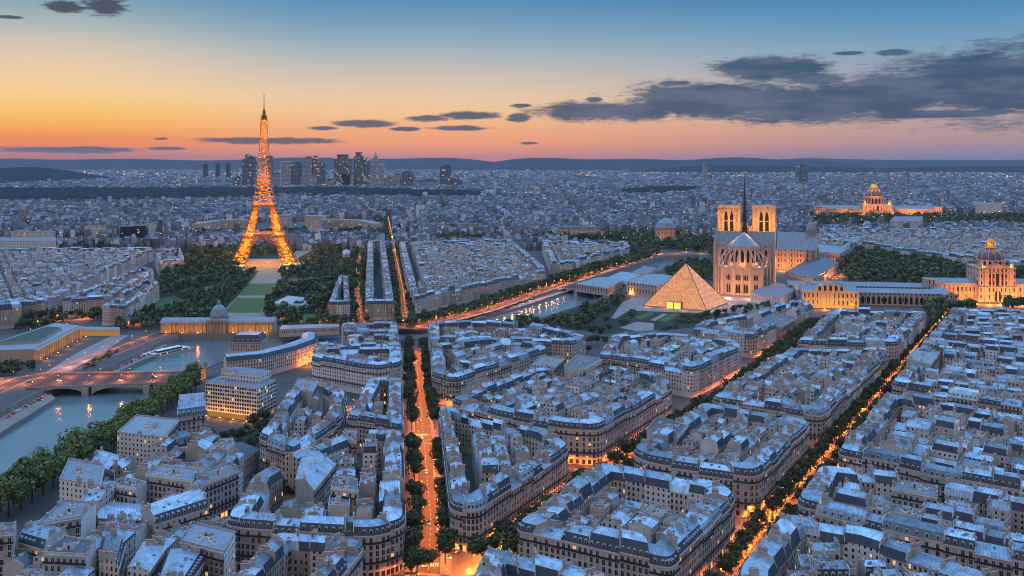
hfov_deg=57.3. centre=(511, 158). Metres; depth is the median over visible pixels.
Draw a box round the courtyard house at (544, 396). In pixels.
[535,391,553,402]
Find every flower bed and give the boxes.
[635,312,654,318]
[651,314,666,320]
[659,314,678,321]
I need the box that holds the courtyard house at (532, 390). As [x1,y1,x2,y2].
[522,382,538,395]
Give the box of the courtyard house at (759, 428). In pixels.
[747,422,765,441]
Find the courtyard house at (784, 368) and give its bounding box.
[777,363,792,376]
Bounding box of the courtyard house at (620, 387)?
[604,382,624,394]
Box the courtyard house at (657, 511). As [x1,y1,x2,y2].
[638,504,669,529]
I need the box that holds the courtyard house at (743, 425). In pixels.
[730,419,746,433]
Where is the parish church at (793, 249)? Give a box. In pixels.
[776,216,818,269]
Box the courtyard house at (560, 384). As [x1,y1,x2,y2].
[549,376,566,389]
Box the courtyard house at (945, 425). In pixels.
[935,413,959,436]
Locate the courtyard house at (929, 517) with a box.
[920,506,942,524]
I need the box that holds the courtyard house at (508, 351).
[498,348,512,355]
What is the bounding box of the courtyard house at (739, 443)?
[726,431,748,461]
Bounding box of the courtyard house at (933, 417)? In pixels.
[930,410,960,429]
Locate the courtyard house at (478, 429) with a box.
[472,427,487,466]
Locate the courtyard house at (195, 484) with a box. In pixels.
[183,473,208,491]
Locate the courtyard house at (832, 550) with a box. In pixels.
[806,536,839,559]
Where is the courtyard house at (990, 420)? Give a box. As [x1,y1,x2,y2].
[989,417,1007,425]
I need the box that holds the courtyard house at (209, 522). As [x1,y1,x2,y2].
[200,519,215,525]
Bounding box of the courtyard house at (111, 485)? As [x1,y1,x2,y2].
[101,475,121,501]
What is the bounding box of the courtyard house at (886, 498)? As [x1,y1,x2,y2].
[873,494,890,502]
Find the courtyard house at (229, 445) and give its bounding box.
[209,438,234,454]
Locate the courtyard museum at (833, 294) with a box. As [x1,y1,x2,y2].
[786,280,957,308]
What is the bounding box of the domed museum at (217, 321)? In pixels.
[160,300,277,333]
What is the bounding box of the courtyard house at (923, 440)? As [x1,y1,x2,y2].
[919,437,931,445]
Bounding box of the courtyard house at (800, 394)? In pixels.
[796,383,810,404]
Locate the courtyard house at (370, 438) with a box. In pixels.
[364,433,377,445]
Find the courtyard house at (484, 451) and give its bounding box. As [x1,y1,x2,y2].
[477,443,494,488]
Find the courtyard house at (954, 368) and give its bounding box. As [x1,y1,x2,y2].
[944,363,964,372]
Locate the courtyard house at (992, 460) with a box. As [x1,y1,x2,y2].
[965,448,997,465]
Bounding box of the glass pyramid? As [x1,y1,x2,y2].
[643,263,728,310]
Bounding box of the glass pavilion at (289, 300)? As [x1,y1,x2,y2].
[273,296,308,311]
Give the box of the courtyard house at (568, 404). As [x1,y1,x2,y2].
[564,400,574,417]
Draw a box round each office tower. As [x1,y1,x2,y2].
[203,164,207,176]
[215,163,219,176]
[226,163,230,176]
[233,177,241,184]
[242,159,244,184]
[245,154,257,185]
[255,176,265,183]
[265,156,273,183]
[272,173,280,184]
[281,161,292,184]
[291,162,302,184]
[301,177,316,185]
[304,156,311,176]
[312,156,318,173]
[317,162,325,185]
[325,179,333,185]
[334,154,351,185]
[342,173,355,185]
[354,152,363,185]
[362,158,369,185]
[371,152,384,184]
[384,177,399,185]
[393,174,400,185]
[402,171,413,185]
[414,181,438,184]
[440,165,451,184]
[451,177,462,184]
[702,160,707,181]
[796,165,807,182]
[854,174,865,182]
[872,172,876,180]
[886,172,889,180]
[903,173,909,181]
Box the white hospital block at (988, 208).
[975,202,1001,213]
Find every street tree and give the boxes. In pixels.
[401,340,413,346]
[403,352,417,363]
[403,363,414,371]
[403,369,416,380]
[403,374,416,381]
[403,382,419,394]
[403,389,417,399]
[403,432,421,442]
[404,380,416,388]
[404,397,416,405]
[404,453,424,475]
[404,495,427,509]
[404,527,423,550]
[405,403,417,410]
[405,407,418,417]
[405,437,422,450]
[405,448,421,459]
[405,459,424,480]
[405,481,427,496]
[406,410,419,429]
[406,508,429,527]
[410,507,421,516]
[410,523,422,541]
[417,340,427,347]
[420,356,429,363]
[422,349,429,356]
[422,365,430,372]
[423,372,430,378]
[423,381,431,390]
[424,386,435,393]
[424,391,438,400]
[425,396,439,404]
[426,401,437,412]
[426,408,438,428]
[427,406,439,415]
[428,440,441,459]
[433,452,442,468]
[433,508,449,529]
[434,461,443,476]
[434,476,445,485]
[434,484,445,495]
[434,528,456,544]
[435,503,447,516]
[435,534,455,563]
[436,491,447,504]
[466,534,492,555]
[488,532,503,547]
[489,520,516,540]
[498,530,517,553]
[505,519,517,534]
[512,514,527,522]
[519,502,541,515]
[539,491,553,501]
[563,477,574,484]
[569,468,584,477]
[607,450,621,463]
[615,461,633,466]
[617,437,633,455]
[618,451,627,461]
[624,458,633,465]
[629,439,638,451]
[631,435,644,442]
[637,431,646,437]
[665,413,677,419]
[673,408,688,415]
[689,397,705,407]
[697,394,710,401]
[703,570,724,575]
[711,386,722,393]
[716,558,733,575]
[719,549,742,574]
[720,378,735,386]
[726,541,744,559]
[731,537,748,558]
[732,372,743,379]
[735,526,755,551]
[741,366,751,371]
[743,520,762,543]
[746,513,768,537]
[751,505,773,530]
[760,352,769,359]
[761,348,773,357]
[763,497,780,510]
[768,342,782,348]
[771,487,786,498]
[771,495,784,512]
[776,346,787,352]
[776,481,794,501]
[781,509,797,514]
[782,341,793,346]
[783,475,797,489]
[784,329,796,337]
[784,502,797,513]
[786,473,801,489]
[789,338,798,345]
[789,466,807,485]
[791,486,804,499]
[793,326,804,330]
[796,460,810,479]
[798,322,807,333]
[801,454,817,471]
[804,446,824,467]
[805,474,812,482]
[813,441,829,458]
[813,447,823,458]
[815,459,833,469]
[817,437,829,453]
[820,432,833,450]
[823,425,841,446]
[823,458,838,465]
[830,448,839,462]
[832,425,844,442]
[833,419,848,435]
[834,437,844,447]
[839,414,853,426]
[844,411,855,425]
[846,409,858,416]
[848,405,861,418]
[851,398,865,407]
[854,416,866,424]
[856,397,867,412]
[859,392,870,400]
[860,411,868,417]
[862,387,873,403]
[869,382,880,392]
[875,379,884,384]
[879,384,891,393]
[881,370,890,378]
[887,363,895,370]
[888,362,898,371]
[900,353,906,362]
[914,337,919,344]
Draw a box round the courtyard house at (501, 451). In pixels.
[495,446,510,463]
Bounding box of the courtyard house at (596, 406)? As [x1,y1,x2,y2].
[589,398,612,412]
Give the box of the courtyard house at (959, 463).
[954,459,988,470]
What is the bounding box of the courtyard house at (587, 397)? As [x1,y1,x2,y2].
[572,391,591,405]
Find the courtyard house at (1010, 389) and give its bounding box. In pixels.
[1005,384,1023,392]
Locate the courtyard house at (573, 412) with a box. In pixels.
[569,405,586,417]
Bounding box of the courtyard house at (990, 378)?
[979,373,994,385]
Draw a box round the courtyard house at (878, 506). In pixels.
[868,499,892,515]
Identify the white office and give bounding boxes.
[206,366,275,420]
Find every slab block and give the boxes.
[0,237,55,248]
[11,230,55,236]
[58,250,71,254]
[84,225,105,236]
[120,225,133,237]
[133,224,145,237]
[149,223,155,234]
[154,248,176,252]
[428,223,479,226]
[558,226,599,233]
[570,230,603,238]
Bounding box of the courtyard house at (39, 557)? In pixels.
[33,549,43,564]
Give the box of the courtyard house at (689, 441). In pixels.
[683,436,697,453]
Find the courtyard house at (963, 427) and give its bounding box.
[961,425,966,430]
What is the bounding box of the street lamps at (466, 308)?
[30,218,945,345]
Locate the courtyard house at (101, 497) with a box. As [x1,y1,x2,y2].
[81,484,112,511]
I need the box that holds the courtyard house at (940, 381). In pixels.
[937,375,954,385]
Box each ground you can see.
[0,169,1023,575]
[108,228,387,329]
[524,293,632,333]
[610,311,738,330]
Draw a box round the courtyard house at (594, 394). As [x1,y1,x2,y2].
[587,389,600,403]
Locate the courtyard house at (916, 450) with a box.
[911,440,931,457]
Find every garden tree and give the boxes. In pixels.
[219,430,230,437]
[231,428,245,441]
[245,410,262,430]
[245,437,258,445]
[252,421,266,432]
[257,466,265,473]
[259,408,271,418]
[261,417,272,425]
[283,485,293,495]
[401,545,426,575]
[404,548,430,575]
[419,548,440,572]
[588,325,596,334]
[591,334,599,341]
[597,327,604,333]
[601,336,608,344]
[997,463,1010,471]
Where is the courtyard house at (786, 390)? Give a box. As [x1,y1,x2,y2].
[776,387,791,398]
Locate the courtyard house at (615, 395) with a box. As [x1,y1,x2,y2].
[603,389,622,401]
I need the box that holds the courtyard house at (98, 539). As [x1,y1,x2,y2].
[86,529,101,575]
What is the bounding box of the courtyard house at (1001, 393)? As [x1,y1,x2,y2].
[997,390,1013,398]
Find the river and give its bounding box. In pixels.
[0,258,698,478]
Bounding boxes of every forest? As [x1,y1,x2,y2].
[0,186,321,201]
[318,186,481,195]
[621,185,698,193]
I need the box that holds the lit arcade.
[82,327,119,335]
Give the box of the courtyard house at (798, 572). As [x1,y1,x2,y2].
[786,569,813,575]
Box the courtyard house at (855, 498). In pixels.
[834,481,873,509]
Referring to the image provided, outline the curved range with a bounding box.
[224,332,317,374]
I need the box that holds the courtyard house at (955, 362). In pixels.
[950,359,968,368]
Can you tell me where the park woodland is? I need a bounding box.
[0,210,1023,437]
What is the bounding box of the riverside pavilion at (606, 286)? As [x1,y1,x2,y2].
[576,277,622,295]
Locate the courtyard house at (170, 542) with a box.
[145,528,176,554]
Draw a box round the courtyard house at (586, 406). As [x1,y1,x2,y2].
[577,401,588,408]
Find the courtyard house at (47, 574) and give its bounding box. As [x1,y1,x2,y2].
[38,573,57,575]
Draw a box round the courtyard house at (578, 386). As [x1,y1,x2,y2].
[565,379,585,395]
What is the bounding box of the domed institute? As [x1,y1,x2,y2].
[922,234,1023,303]
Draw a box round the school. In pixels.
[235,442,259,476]
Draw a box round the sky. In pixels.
[0,0,1023,161]
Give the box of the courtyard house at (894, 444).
[879,435,910,453]
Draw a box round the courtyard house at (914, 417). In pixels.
[912,413,930,422]
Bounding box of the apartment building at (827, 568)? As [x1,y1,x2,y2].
[809,554,849,575]
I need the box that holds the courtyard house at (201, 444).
[186,434,212,463]
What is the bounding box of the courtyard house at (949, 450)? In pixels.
[932,434,962,461]
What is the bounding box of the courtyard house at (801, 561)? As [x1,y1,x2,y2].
[794,548,828,569]
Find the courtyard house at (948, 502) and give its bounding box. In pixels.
[944,492,971,507]
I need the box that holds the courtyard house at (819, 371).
[815,367,828,374]
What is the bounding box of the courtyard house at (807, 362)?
[797,357,812,367]
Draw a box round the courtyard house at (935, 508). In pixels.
[922,496,955,525]
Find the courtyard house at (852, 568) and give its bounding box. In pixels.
[829,560,855,575]
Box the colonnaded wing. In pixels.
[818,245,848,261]
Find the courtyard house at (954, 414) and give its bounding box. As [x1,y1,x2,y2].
[937,408,965,424]
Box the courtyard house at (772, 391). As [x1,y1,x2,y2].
[763,384,778,401]
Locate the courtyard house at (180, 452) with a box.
[161,446,186,461]
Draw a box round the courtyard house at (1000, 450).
[983,437,1011,466]
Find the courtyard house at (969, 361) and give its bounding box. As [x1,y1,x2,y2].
[962,355,983,368]
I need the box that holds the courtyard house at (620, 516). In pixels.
[601,506,630,529]
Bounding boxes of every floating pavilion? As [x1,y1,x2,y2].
[609,272,641,283]
[632,266,656,275]
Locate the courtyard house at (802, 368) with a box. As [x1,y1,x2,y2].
[799,365,807,371]
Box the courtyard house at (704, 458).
[687,449,709,462]
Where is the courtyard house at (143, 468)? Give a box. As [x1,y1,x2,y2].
[135,453,162,480]
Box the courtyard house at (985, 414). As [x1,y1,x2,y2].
[973,407,993,422]
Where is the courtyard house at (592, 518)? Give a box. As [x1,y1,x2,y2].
[585,512,601,526]
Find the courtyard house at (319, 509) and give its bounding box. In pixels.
[304,501,326,515]
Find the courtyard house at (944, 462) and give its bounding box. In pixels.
[927,453,957,467]
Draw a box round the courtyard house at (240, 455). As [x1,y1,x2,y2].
[228,449,243,483]
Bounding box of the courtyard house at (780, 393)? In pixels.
[774,391,787,397]
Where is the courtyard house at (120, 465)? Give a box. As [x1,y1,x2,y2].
[109,453,130,480]
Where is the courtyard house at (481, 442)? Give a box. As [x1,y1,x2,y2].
[475,438,491,481]
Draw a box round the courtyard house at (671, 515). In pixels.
[663,508,679,522]
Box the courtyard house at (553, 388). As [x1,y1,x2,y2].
[542,385,558,392]
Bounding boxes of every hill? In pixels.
[0,157,490,168]
[0,167,110,182]
[439,157,877,170]
[632,165,1023,172]
[777,158,1023,167]
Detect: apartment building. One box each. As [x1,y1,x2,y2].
[0,521,16,575]
[17,519,68,557]
[37,499,95,548]
[43,535,95,575]
[59,457,105,500]
[92,446,130,480]
[97,501,143,523]
[98,526,125,575]
[115,477,146,504]
[117,414,179,471]
[127,534,167,575]
[143,485,208,538]
[145,463,203,502]
[159,541,205,575]
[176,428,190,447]
[177,392,205,438]
[179,521,235,575]
[193,459,238,519]
[226,498,257,563]
[236,490,263,511]
[236,508,281,570]
[237,560,265,575]
[242,546,275,575]
[246,461,282,512]
[246,482,269,512]
[257,532,284,575]
[259,421,278,467]
[266,431,287,469]
[267,418,282,434]
[273,514,301,533]
[275,414,286,435]
[276,526,298,575]
[281,441,319,500]
[285,433,300,455]
[293,376,318,407]
[295,447,336,515]
[297,527,315,575]
[298,432,315,447]
[299,510,346,537]
[307,424,327,443]
[310,527,343,574]
[311,348,329,386]
[311,559,336,575]
[316,415,337,438]
[317,438,332,460]
[317,548,347,575]
[319,344,339,355]
[320,351,349,390]
[323,381,338,416]
[323,406,343,436]
[325,430,349,474]
[326,532,363,575]
[328,394,345,428]
[328,400,344,430]
[329,385,346,413]
[330,389,346,427]
[330,473,358,515]
[340,349,358,354]
[342,547,358,575]
[343,355,367,393]
[345,428,356,477]
[346,406,361,428]
[352,398,369,411]
[353,511,390,575]
[356,407,375,453]
[359,343,382,356]
[366,357,389,380]
[375,411,391,429]
[375,425,403,474]
[377,344,402,360]
[377,500,405,574]
[379,477,399,514]
[381,487,405,516]
[382,447,404,470]
[382,460,404,499]
[383,435,403,450]
[383,442,403,459]
[387,392,403,406]
[387,395,403,430]
[387,399,403,431]
[387,405,403,426]
[387,413,403,436]
[429,339,452,367]
[431,364,446,404]
[439,405,460,451]
[440,412,450,430]
[440,416,455,437]
[441,424,455,445]
[442,430,458,451]
[442,436,458,472]
[443,438,459,476]
[444,448,456,471]
[444,451,461,479]
[445,368,465,406]
[445,455,465,504]
[446,467,465,505]
[447,472,469,507]
[448,485,468,551]
[452,389,479,411]
[454,407,468,453]
[460,385,486,404]
[460,402,477,418]
[462,483,488,552]
[468,418,481,454]
[472,378,498,396]
[474,401,491,419]
[474,544,506,575]
[475,562,501,575]
[478,479,499,536]
[483,358,499,380]
[484,379,506,395]
[486,401,513,427]
[488,466,511,524]
[493,548,518,575]
[494,374,514,388]
[498,358,511,379]
[502,422,516,458]
[507,369,523,385]
[507,457,533,513]
[508,547,534,575]
[509,472,522,520]
[512,403,540,428]
[516,422,527,445]
[517,505,564,558]
[519,345,540,368]
[520,369,531,380]
[522,457,543,505]
[523,363,550,377]
[525,421,557,459]
[528,452,551,494]
[531,355,564,378]
[532,521,565,559]
[533,412,554,429]
[534,444,562,492]
[534,547,571,575]
[536,499,569,525]
[543,432,568,485]
[546,492,575,517]
[548,413,580,463]
[557,485,583,516]
[559,562,604,575]
[560,472,592,516]
[560,519,592,567]
[564,355,601,379]
[580,411,606,464]
[584,469,600,502]
[587,463,607,494]
[588,519,620,575]
[597,463,624,503]
[598,348,616,376]
[602,408,615,459]
[604,398,627,450]
[608,350,629,370]
[608,363,631,379]
[613,399,633,443]
[617,463,644,502]
[619,524,649,575]
[625,395,643,439]
[626,351,652,373]
[629,387,656,429]
[633,437,661,467]
[637,367,658,389]
[639,443,675,473]
[641,434,668,451]
[644,465,675,506]
[647,415,688,446]
[648,385,667,415]
[648,533,679,575]
[650,373,671,415]
[650,423,675,450]
[651,387,662,416]
[660,522,690,575]
[669,473,699,516]
[671,450,698,479]
[673,511,703,575]
[675,413,695,436]
[685,507,713,575]
[686,408,701,429]
[687,496,722,565]
[689,473,725,503]
[696,401,724,426]
[696,410,707,424]
[699,456,733,493]
[700,491,730,555]
[702,479,734,545]
[712,387,736,404]
[720,398,737,425]
[723,377,747,391]
[724,452,764,517]
[726,393,753,408]
[729,388,743,395]
[737,404,749,417]
[737,550,778,575]
[741,371,758,380]
[742,396,763,411]
[748,405,776,429]
[748,449,772,507]
[750,532,786,575]
[753,313,796,339]
[753,368,765,379]
[755,442,779,495]
[756,361,774,374]
[758,367,769,377]
[762,441,783,487]
[763,393,781,417]
[764,416,775,441]
[765,356,780,374]
[766,527,792,569]
[769,434,791,487]
[769,510,800,569]
[774,428,796,473]
[775,411,809,461]
[778,422,802,465]
[781,420,807,462]
[782,401,803,418]
[785,515,819,553]
[789,344,809,357]
[796,398,826,446]
[797,333,820,348]
[797,482,833,516]
[803,331,815,336]
[805,328,820,337]
[806,477,830,508]
[808,336,830,348]
[809,515,844,559]
[809,554,849,575]
[812,472,834,498]
[814,398,831,430]
[815,498,869,526]
[816,469,836,494]
[818,390,836,425]
[818,464,858,486]
[821,384,842,428]
[828,380,847,414]
[836,375,857,400]
[838,438,864,470]
[841,371,860,397]
[844,429,867,447]
[844,521,890,575]
[845,385,852,408]
[847,365,868,387]
[848,347,861,358]
[854,374,865,397]
[855,361,873,386]
[855,444,874,473]
[856,357,876,381]
[856,426,873,443]
[857,470,875,494]
[858,422,876,444]
[861,344,888,365]
[862,348,883,376]
[862,441,901,478]
[863,507,884,531]
[864,356,880,377]
[865,416,884,440]
[865,419,880,442]
[866,404,887,440]
[866,463,897,495]
[876,393,895,421]
[876,401,891,433]
[879,535,920,572]
[881,350,887,379]
[881,508,945,557]
[891,372,916,395]
[891,479,937,508]
[892,392,913,421]
[897,370,912,387]
[899,448,925,482]
[900,368,915,377]
[902,389,935,410]
[905,362,920,381]
[906,347,939,370]
[906,379,942,394]
[906,545,949,575]
[920,458,961,504]
[930,388,947,404]
[938,555,997,575]
[943,522,974,567]
[944,476,977,507]
[946,402,976,424]
[947,384,986,404]
[955,330,986,343]
[961,463,992,488]
[973,480,1007,517]
[974,403,996,422]
[975,536,1012,575]
[977,393,1007,411]
[993,408,1023,435]
[993,465,1019,496]
[1000,394,1021,414]
[1000,489,1023,533]
[1009,534,1023,575]
[1020,477,1023,496]
[1021,397,1023,415]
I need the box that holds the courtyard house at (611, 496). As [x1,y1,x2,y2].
[600,485,619,513]
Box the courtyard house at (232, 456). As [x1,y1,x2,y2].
[216,451,238,468]
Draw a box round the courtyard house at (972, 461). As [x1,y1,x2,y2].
[960,453,985,465]
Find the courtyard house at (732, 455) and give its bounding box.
[724,448,739,461]
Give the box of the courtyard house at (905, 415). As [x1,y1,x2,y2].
[901,405,921,422]
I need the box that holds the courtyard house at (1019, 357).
[1014,351,1023,361]
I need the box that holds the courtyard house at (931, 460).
[909,453,934,463]
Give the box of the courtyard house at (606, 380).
[602,376,618,384]
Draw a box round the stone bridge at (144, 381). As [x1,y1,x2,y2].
[25,370,182,396]
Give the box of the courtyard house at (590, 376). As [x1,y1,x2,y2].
[583,373,598,388]
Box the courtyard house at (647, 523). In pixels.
[628,510,658,543]
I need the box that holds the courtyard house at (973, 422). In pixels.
[967,412,990,429]
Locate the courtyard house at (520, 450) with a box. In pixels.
[513,441,530,465]
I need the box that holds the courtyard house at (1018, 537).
[1004,525,1023,546]
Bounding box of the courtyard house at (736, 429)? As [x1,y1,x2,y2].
[723,423,741,437]
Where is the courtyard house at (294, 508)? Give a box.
[280,495,305,518]
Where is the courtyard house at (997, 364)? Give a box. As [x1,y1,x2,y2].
[986,360,1001,366]
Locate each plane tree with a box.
[0,456,32,504]
[0,472,8,511]
[0,476,26,516]
[0,487,9,507]
[5,473,34,509]
[10,453,39,497]
[20,465,46,502]
[29,457,48,490]
[32,446,56,461]
[34,457,59,494]
[43,455,64,488]
[50,449,74,467]
[52,442,65,464]
[54,447,66,478]
[57,429,86,445]
[60,437,86,458]
[67,435,94,459]
[70,426,96,444]
[87,421,109,431]
[87,428,111,450]
[94,425,116,450]
[101,420,113,428]
[107,417,121,423]
[108,424,121,449]
[112,418,129,426]
[113,411,127,418]
[114,403,135,415]
[121,414,132,422]
[125,406,145,417]
[129,396,144,408]
[135,400,156,415]
[136,405,150,415]
[144,395,156,403]
[147,398,159,415]
[148,388,157,397]
[148,395,165,414]
[150,384,161,407]
[154,386,171,413]
[160,388,175,410]
[164,382,181,406]
[167,375,181,383]
[170,377,187,402]
[177,369,190,376]
[178,382,189,393]
[180,377,194,390]
[184,371,200,392]
[186,363,198,370]
[190,361,202,373]
[191,370,203,389]
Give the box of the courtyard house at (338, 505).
[328,494,349,516]
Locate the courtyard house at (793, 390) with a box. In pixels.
[784,382,797,398]
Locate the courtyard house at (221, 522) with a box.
[211,516,226,527]
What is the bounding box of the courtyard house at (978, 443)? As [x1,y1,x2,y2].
[952,434,984,447]
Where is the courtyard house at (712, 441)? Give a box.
[700,429,724,453]
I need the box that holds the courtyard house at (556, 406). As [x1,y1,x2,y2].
[543,396,564,416]
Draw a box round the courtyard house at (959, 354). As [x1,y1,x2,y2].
[944,345,961,360]
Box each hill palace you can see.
[192,215,291,231]
[304,215,382,229]
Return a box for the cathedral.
[713,175,781,297]
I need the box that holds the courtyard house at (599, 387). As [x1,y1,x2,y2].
[593,383,606,393]
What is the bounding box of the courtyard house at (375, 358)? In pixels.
[359,352,379,361]
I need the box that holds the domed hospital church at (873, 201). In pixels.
[813,184,942,216]
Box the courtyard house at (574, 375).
[571,372,585,379]
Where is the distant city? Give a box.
[0,169,1023,250]
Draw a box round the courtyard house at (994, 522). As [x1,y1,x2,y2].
[974,512,1009,530]
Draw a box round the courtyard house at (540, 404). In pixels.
[525,398,546,407]
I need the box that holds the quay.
[0,290,567,436]
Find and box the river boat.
[149,345,193,356]
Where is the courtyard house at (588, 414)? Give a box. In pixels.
[577,408,596,418]
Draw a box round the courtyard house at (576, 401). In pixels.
[564,395,582,406]
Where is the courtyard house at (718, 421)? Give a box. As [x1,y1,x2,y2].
[710,413,725,430]
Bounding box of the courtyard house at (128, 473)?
[109,470,135,480]
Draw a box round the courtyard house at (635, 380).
[620,371,640,389]
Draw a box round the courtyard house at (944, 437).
[929,431,956,441]
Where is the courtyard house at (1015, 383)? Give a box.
[1006,377,1023,388]
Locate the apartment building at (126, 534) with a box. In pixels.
[100,522,135,575]
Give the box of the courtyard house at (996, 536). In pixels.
[984,522,1007,545]
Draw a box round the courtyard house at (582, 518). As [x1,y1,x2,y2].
[575,510,588,525]
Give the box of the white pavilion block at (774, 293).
[750,282,794,305]
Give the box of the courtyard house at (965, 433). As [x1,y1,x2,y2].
[954,428,972,436]
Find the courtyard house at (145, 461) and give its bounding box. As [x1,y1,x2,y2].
[132,456,151,473]
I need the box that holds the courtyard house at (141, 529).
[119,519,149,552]
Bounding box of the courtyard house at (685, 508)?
[681,499,693,514]
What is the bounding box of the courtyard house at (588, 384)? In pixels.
[572,378,591,392]
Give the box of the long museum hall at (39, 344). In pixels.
[0,323,85,363]
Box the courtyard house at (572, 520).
[565,515,576,526]
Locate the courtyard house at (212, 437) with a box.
[204,430,218,443]
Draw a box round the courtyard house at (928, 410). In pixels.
[922,404,940,418]
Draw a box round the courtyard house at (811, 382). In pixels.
[801,380,817,387]
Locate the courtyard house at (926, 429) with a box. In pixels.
[905,416,934,438]
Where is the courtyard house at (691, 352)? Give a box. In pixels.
[680,345,697,360]
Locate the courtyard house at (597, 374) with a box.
[585,367,604,383]
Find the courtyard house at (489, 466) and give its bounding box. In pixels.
[480,454,498,483]
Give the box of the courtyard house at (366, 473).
[360,471,375,509]
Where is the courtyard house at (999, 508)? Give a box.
[987,495,1010,525]
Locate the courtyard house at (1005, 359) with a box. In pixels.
[996,353,1015,364]
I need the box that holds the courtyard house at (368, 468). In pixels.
[361,463,375,473]
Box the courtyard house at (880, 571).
[873,562,901,575]
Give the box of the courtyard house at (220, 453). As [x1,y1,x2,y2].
[206,447,226,465]
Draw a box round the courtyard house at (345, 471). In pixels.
[335,465,355,477]
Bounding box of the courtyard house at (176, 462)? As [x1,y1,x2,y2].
[169,458,186,466]
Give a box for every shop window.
[381,569,385,575]
[386,568,390,575]
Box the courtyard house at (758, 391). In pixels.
[745,382,761,400]
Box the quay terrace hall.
[279,324,338,336]
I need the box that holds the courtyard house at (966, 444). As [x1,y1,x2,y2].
[953,436,973,453]
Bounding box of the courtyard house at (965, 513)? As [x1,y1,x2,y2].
[953,503,977,523]
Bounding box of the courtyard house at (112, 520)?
[97,513,125,529]
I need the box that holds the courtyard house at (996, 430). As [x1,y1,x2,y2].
[980,416,1007,438]
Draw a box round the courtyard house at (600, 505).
[590,497,609,521]
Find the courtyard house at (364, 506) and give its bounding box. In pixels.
[355,497,372,518]
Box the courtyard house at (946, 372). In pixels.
[940,368,961,378]
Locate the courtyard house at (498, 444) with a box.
[493,439,507,453]
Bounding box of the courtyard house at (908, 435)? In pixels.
[890,425,918,442]
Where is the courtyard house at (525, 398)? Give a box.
[514,395,529,403]
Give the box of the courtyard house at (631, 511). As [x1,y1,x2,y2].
[613,504,637,519]
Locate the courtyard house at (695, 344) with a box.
[687,340,700,348]
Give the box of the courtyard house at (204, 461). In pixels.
[190,453,214,469]
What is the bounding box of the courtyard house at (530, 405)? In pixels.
[513,400,537,409]
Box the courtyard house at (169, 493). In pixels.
[155,490,179,500]
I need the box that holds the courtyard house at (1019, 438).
[1012,431,1023,440]
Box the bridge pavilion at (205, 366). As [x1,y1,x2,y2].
[194,359,209,377]
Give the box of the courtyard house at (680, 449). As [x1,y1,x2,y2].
[671,444,684,455]
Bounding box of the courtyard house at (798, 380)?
[791,375,806,388]
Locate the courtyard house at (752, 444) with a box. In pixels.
[746,435,755,455]
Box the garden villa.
[342,249,349,258]
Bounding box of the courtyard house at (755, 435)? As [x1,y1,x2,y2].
[744,430,760,447]
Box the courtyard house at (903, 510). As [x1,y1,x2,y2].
[888,503,922,519]
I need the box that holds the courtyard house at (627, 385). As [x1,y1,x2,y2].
[612,379,631,394]
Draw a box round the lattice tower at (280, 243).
[231,95,300,268]
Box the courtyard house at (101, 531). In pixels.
[90,524,114,536]
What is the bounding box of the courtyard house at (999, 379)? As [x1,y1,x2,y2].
[995,374,1016,383]
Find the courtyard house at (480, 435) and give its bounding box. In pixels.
[473,432,488,476]
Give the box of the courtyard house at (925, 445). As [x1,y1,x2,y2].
[916,440,931,450]
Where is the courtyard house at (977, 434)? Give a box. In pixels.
[970,428,988,439]
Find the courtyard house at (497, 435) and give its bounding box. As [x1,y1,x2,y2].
[490,430,507,451]
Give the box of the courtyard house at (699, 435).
[691,429,705,449]
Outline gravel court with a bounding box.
[42,335,128,374]
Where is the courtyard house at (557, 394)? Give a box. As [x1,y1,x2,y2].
[550,391,565,399]
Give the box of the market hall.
[786,256,838,280]
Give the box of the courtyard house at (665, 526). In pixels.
[656,521,669,542]
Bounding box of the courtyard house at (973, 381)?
[965,376,986,385]
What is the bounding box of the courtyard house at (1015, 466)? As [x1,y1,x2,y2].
[1011,458,1023,474]
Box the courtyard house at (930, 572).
[901,564,934,575]
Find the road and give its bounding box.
[0,219,943,575]
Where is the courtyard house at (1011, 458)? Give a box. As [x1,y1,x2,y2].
[1007,451,1023,471]
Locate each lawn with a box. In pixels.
[152,296,187,312]
[197,284,224,293]
[227,298,265,312]
[240,283,275,294]
[287,277,320,286]
[302,314,321,321]
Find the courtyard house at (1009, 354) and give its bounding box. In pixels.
[1003,351,1022,356]
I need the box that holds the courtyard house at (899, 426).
[890,419,905,431]
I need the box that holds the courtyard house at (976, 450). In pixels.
[970,446,982,453]
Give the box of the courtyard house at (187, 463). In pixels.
[182,461,190,466]
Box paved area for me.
[620,322,653,330]
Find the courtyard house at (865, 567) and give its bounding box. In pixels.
[857,553,886,575]
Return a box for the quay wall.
[0,255,699,416]
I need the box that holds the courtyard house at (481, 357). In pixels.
[472,352,490,359]
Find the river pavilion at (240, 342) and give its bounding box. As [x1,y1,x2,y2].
[229,332,268,353]
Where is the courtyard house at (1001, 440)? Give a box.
[984,434,1004,443]
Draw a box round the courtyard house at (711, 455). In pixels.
[692,450,717,461]
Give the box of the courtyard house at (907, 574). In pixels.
[870,571,912,575]
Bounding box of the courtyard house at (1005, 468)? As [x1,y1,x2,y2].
[983,459,1007,471]
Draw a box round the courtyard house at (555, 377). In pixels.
[549,375,559,380]
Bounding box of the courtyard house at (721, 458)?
[712,452,731,464]
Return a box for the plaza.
[612,293,771,319]
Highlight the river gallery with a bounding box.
[627,274,671,296]
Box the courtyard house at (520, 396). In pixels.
[510,389,531,400]
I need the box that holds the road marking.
[416,360,469,570]
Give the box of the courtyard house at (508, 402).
[499,397,515,407]
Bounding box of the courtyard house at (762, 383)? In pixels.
[751,379,765,401]
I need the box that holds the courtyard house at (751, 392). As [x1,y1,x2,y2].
[740,387,755,400]

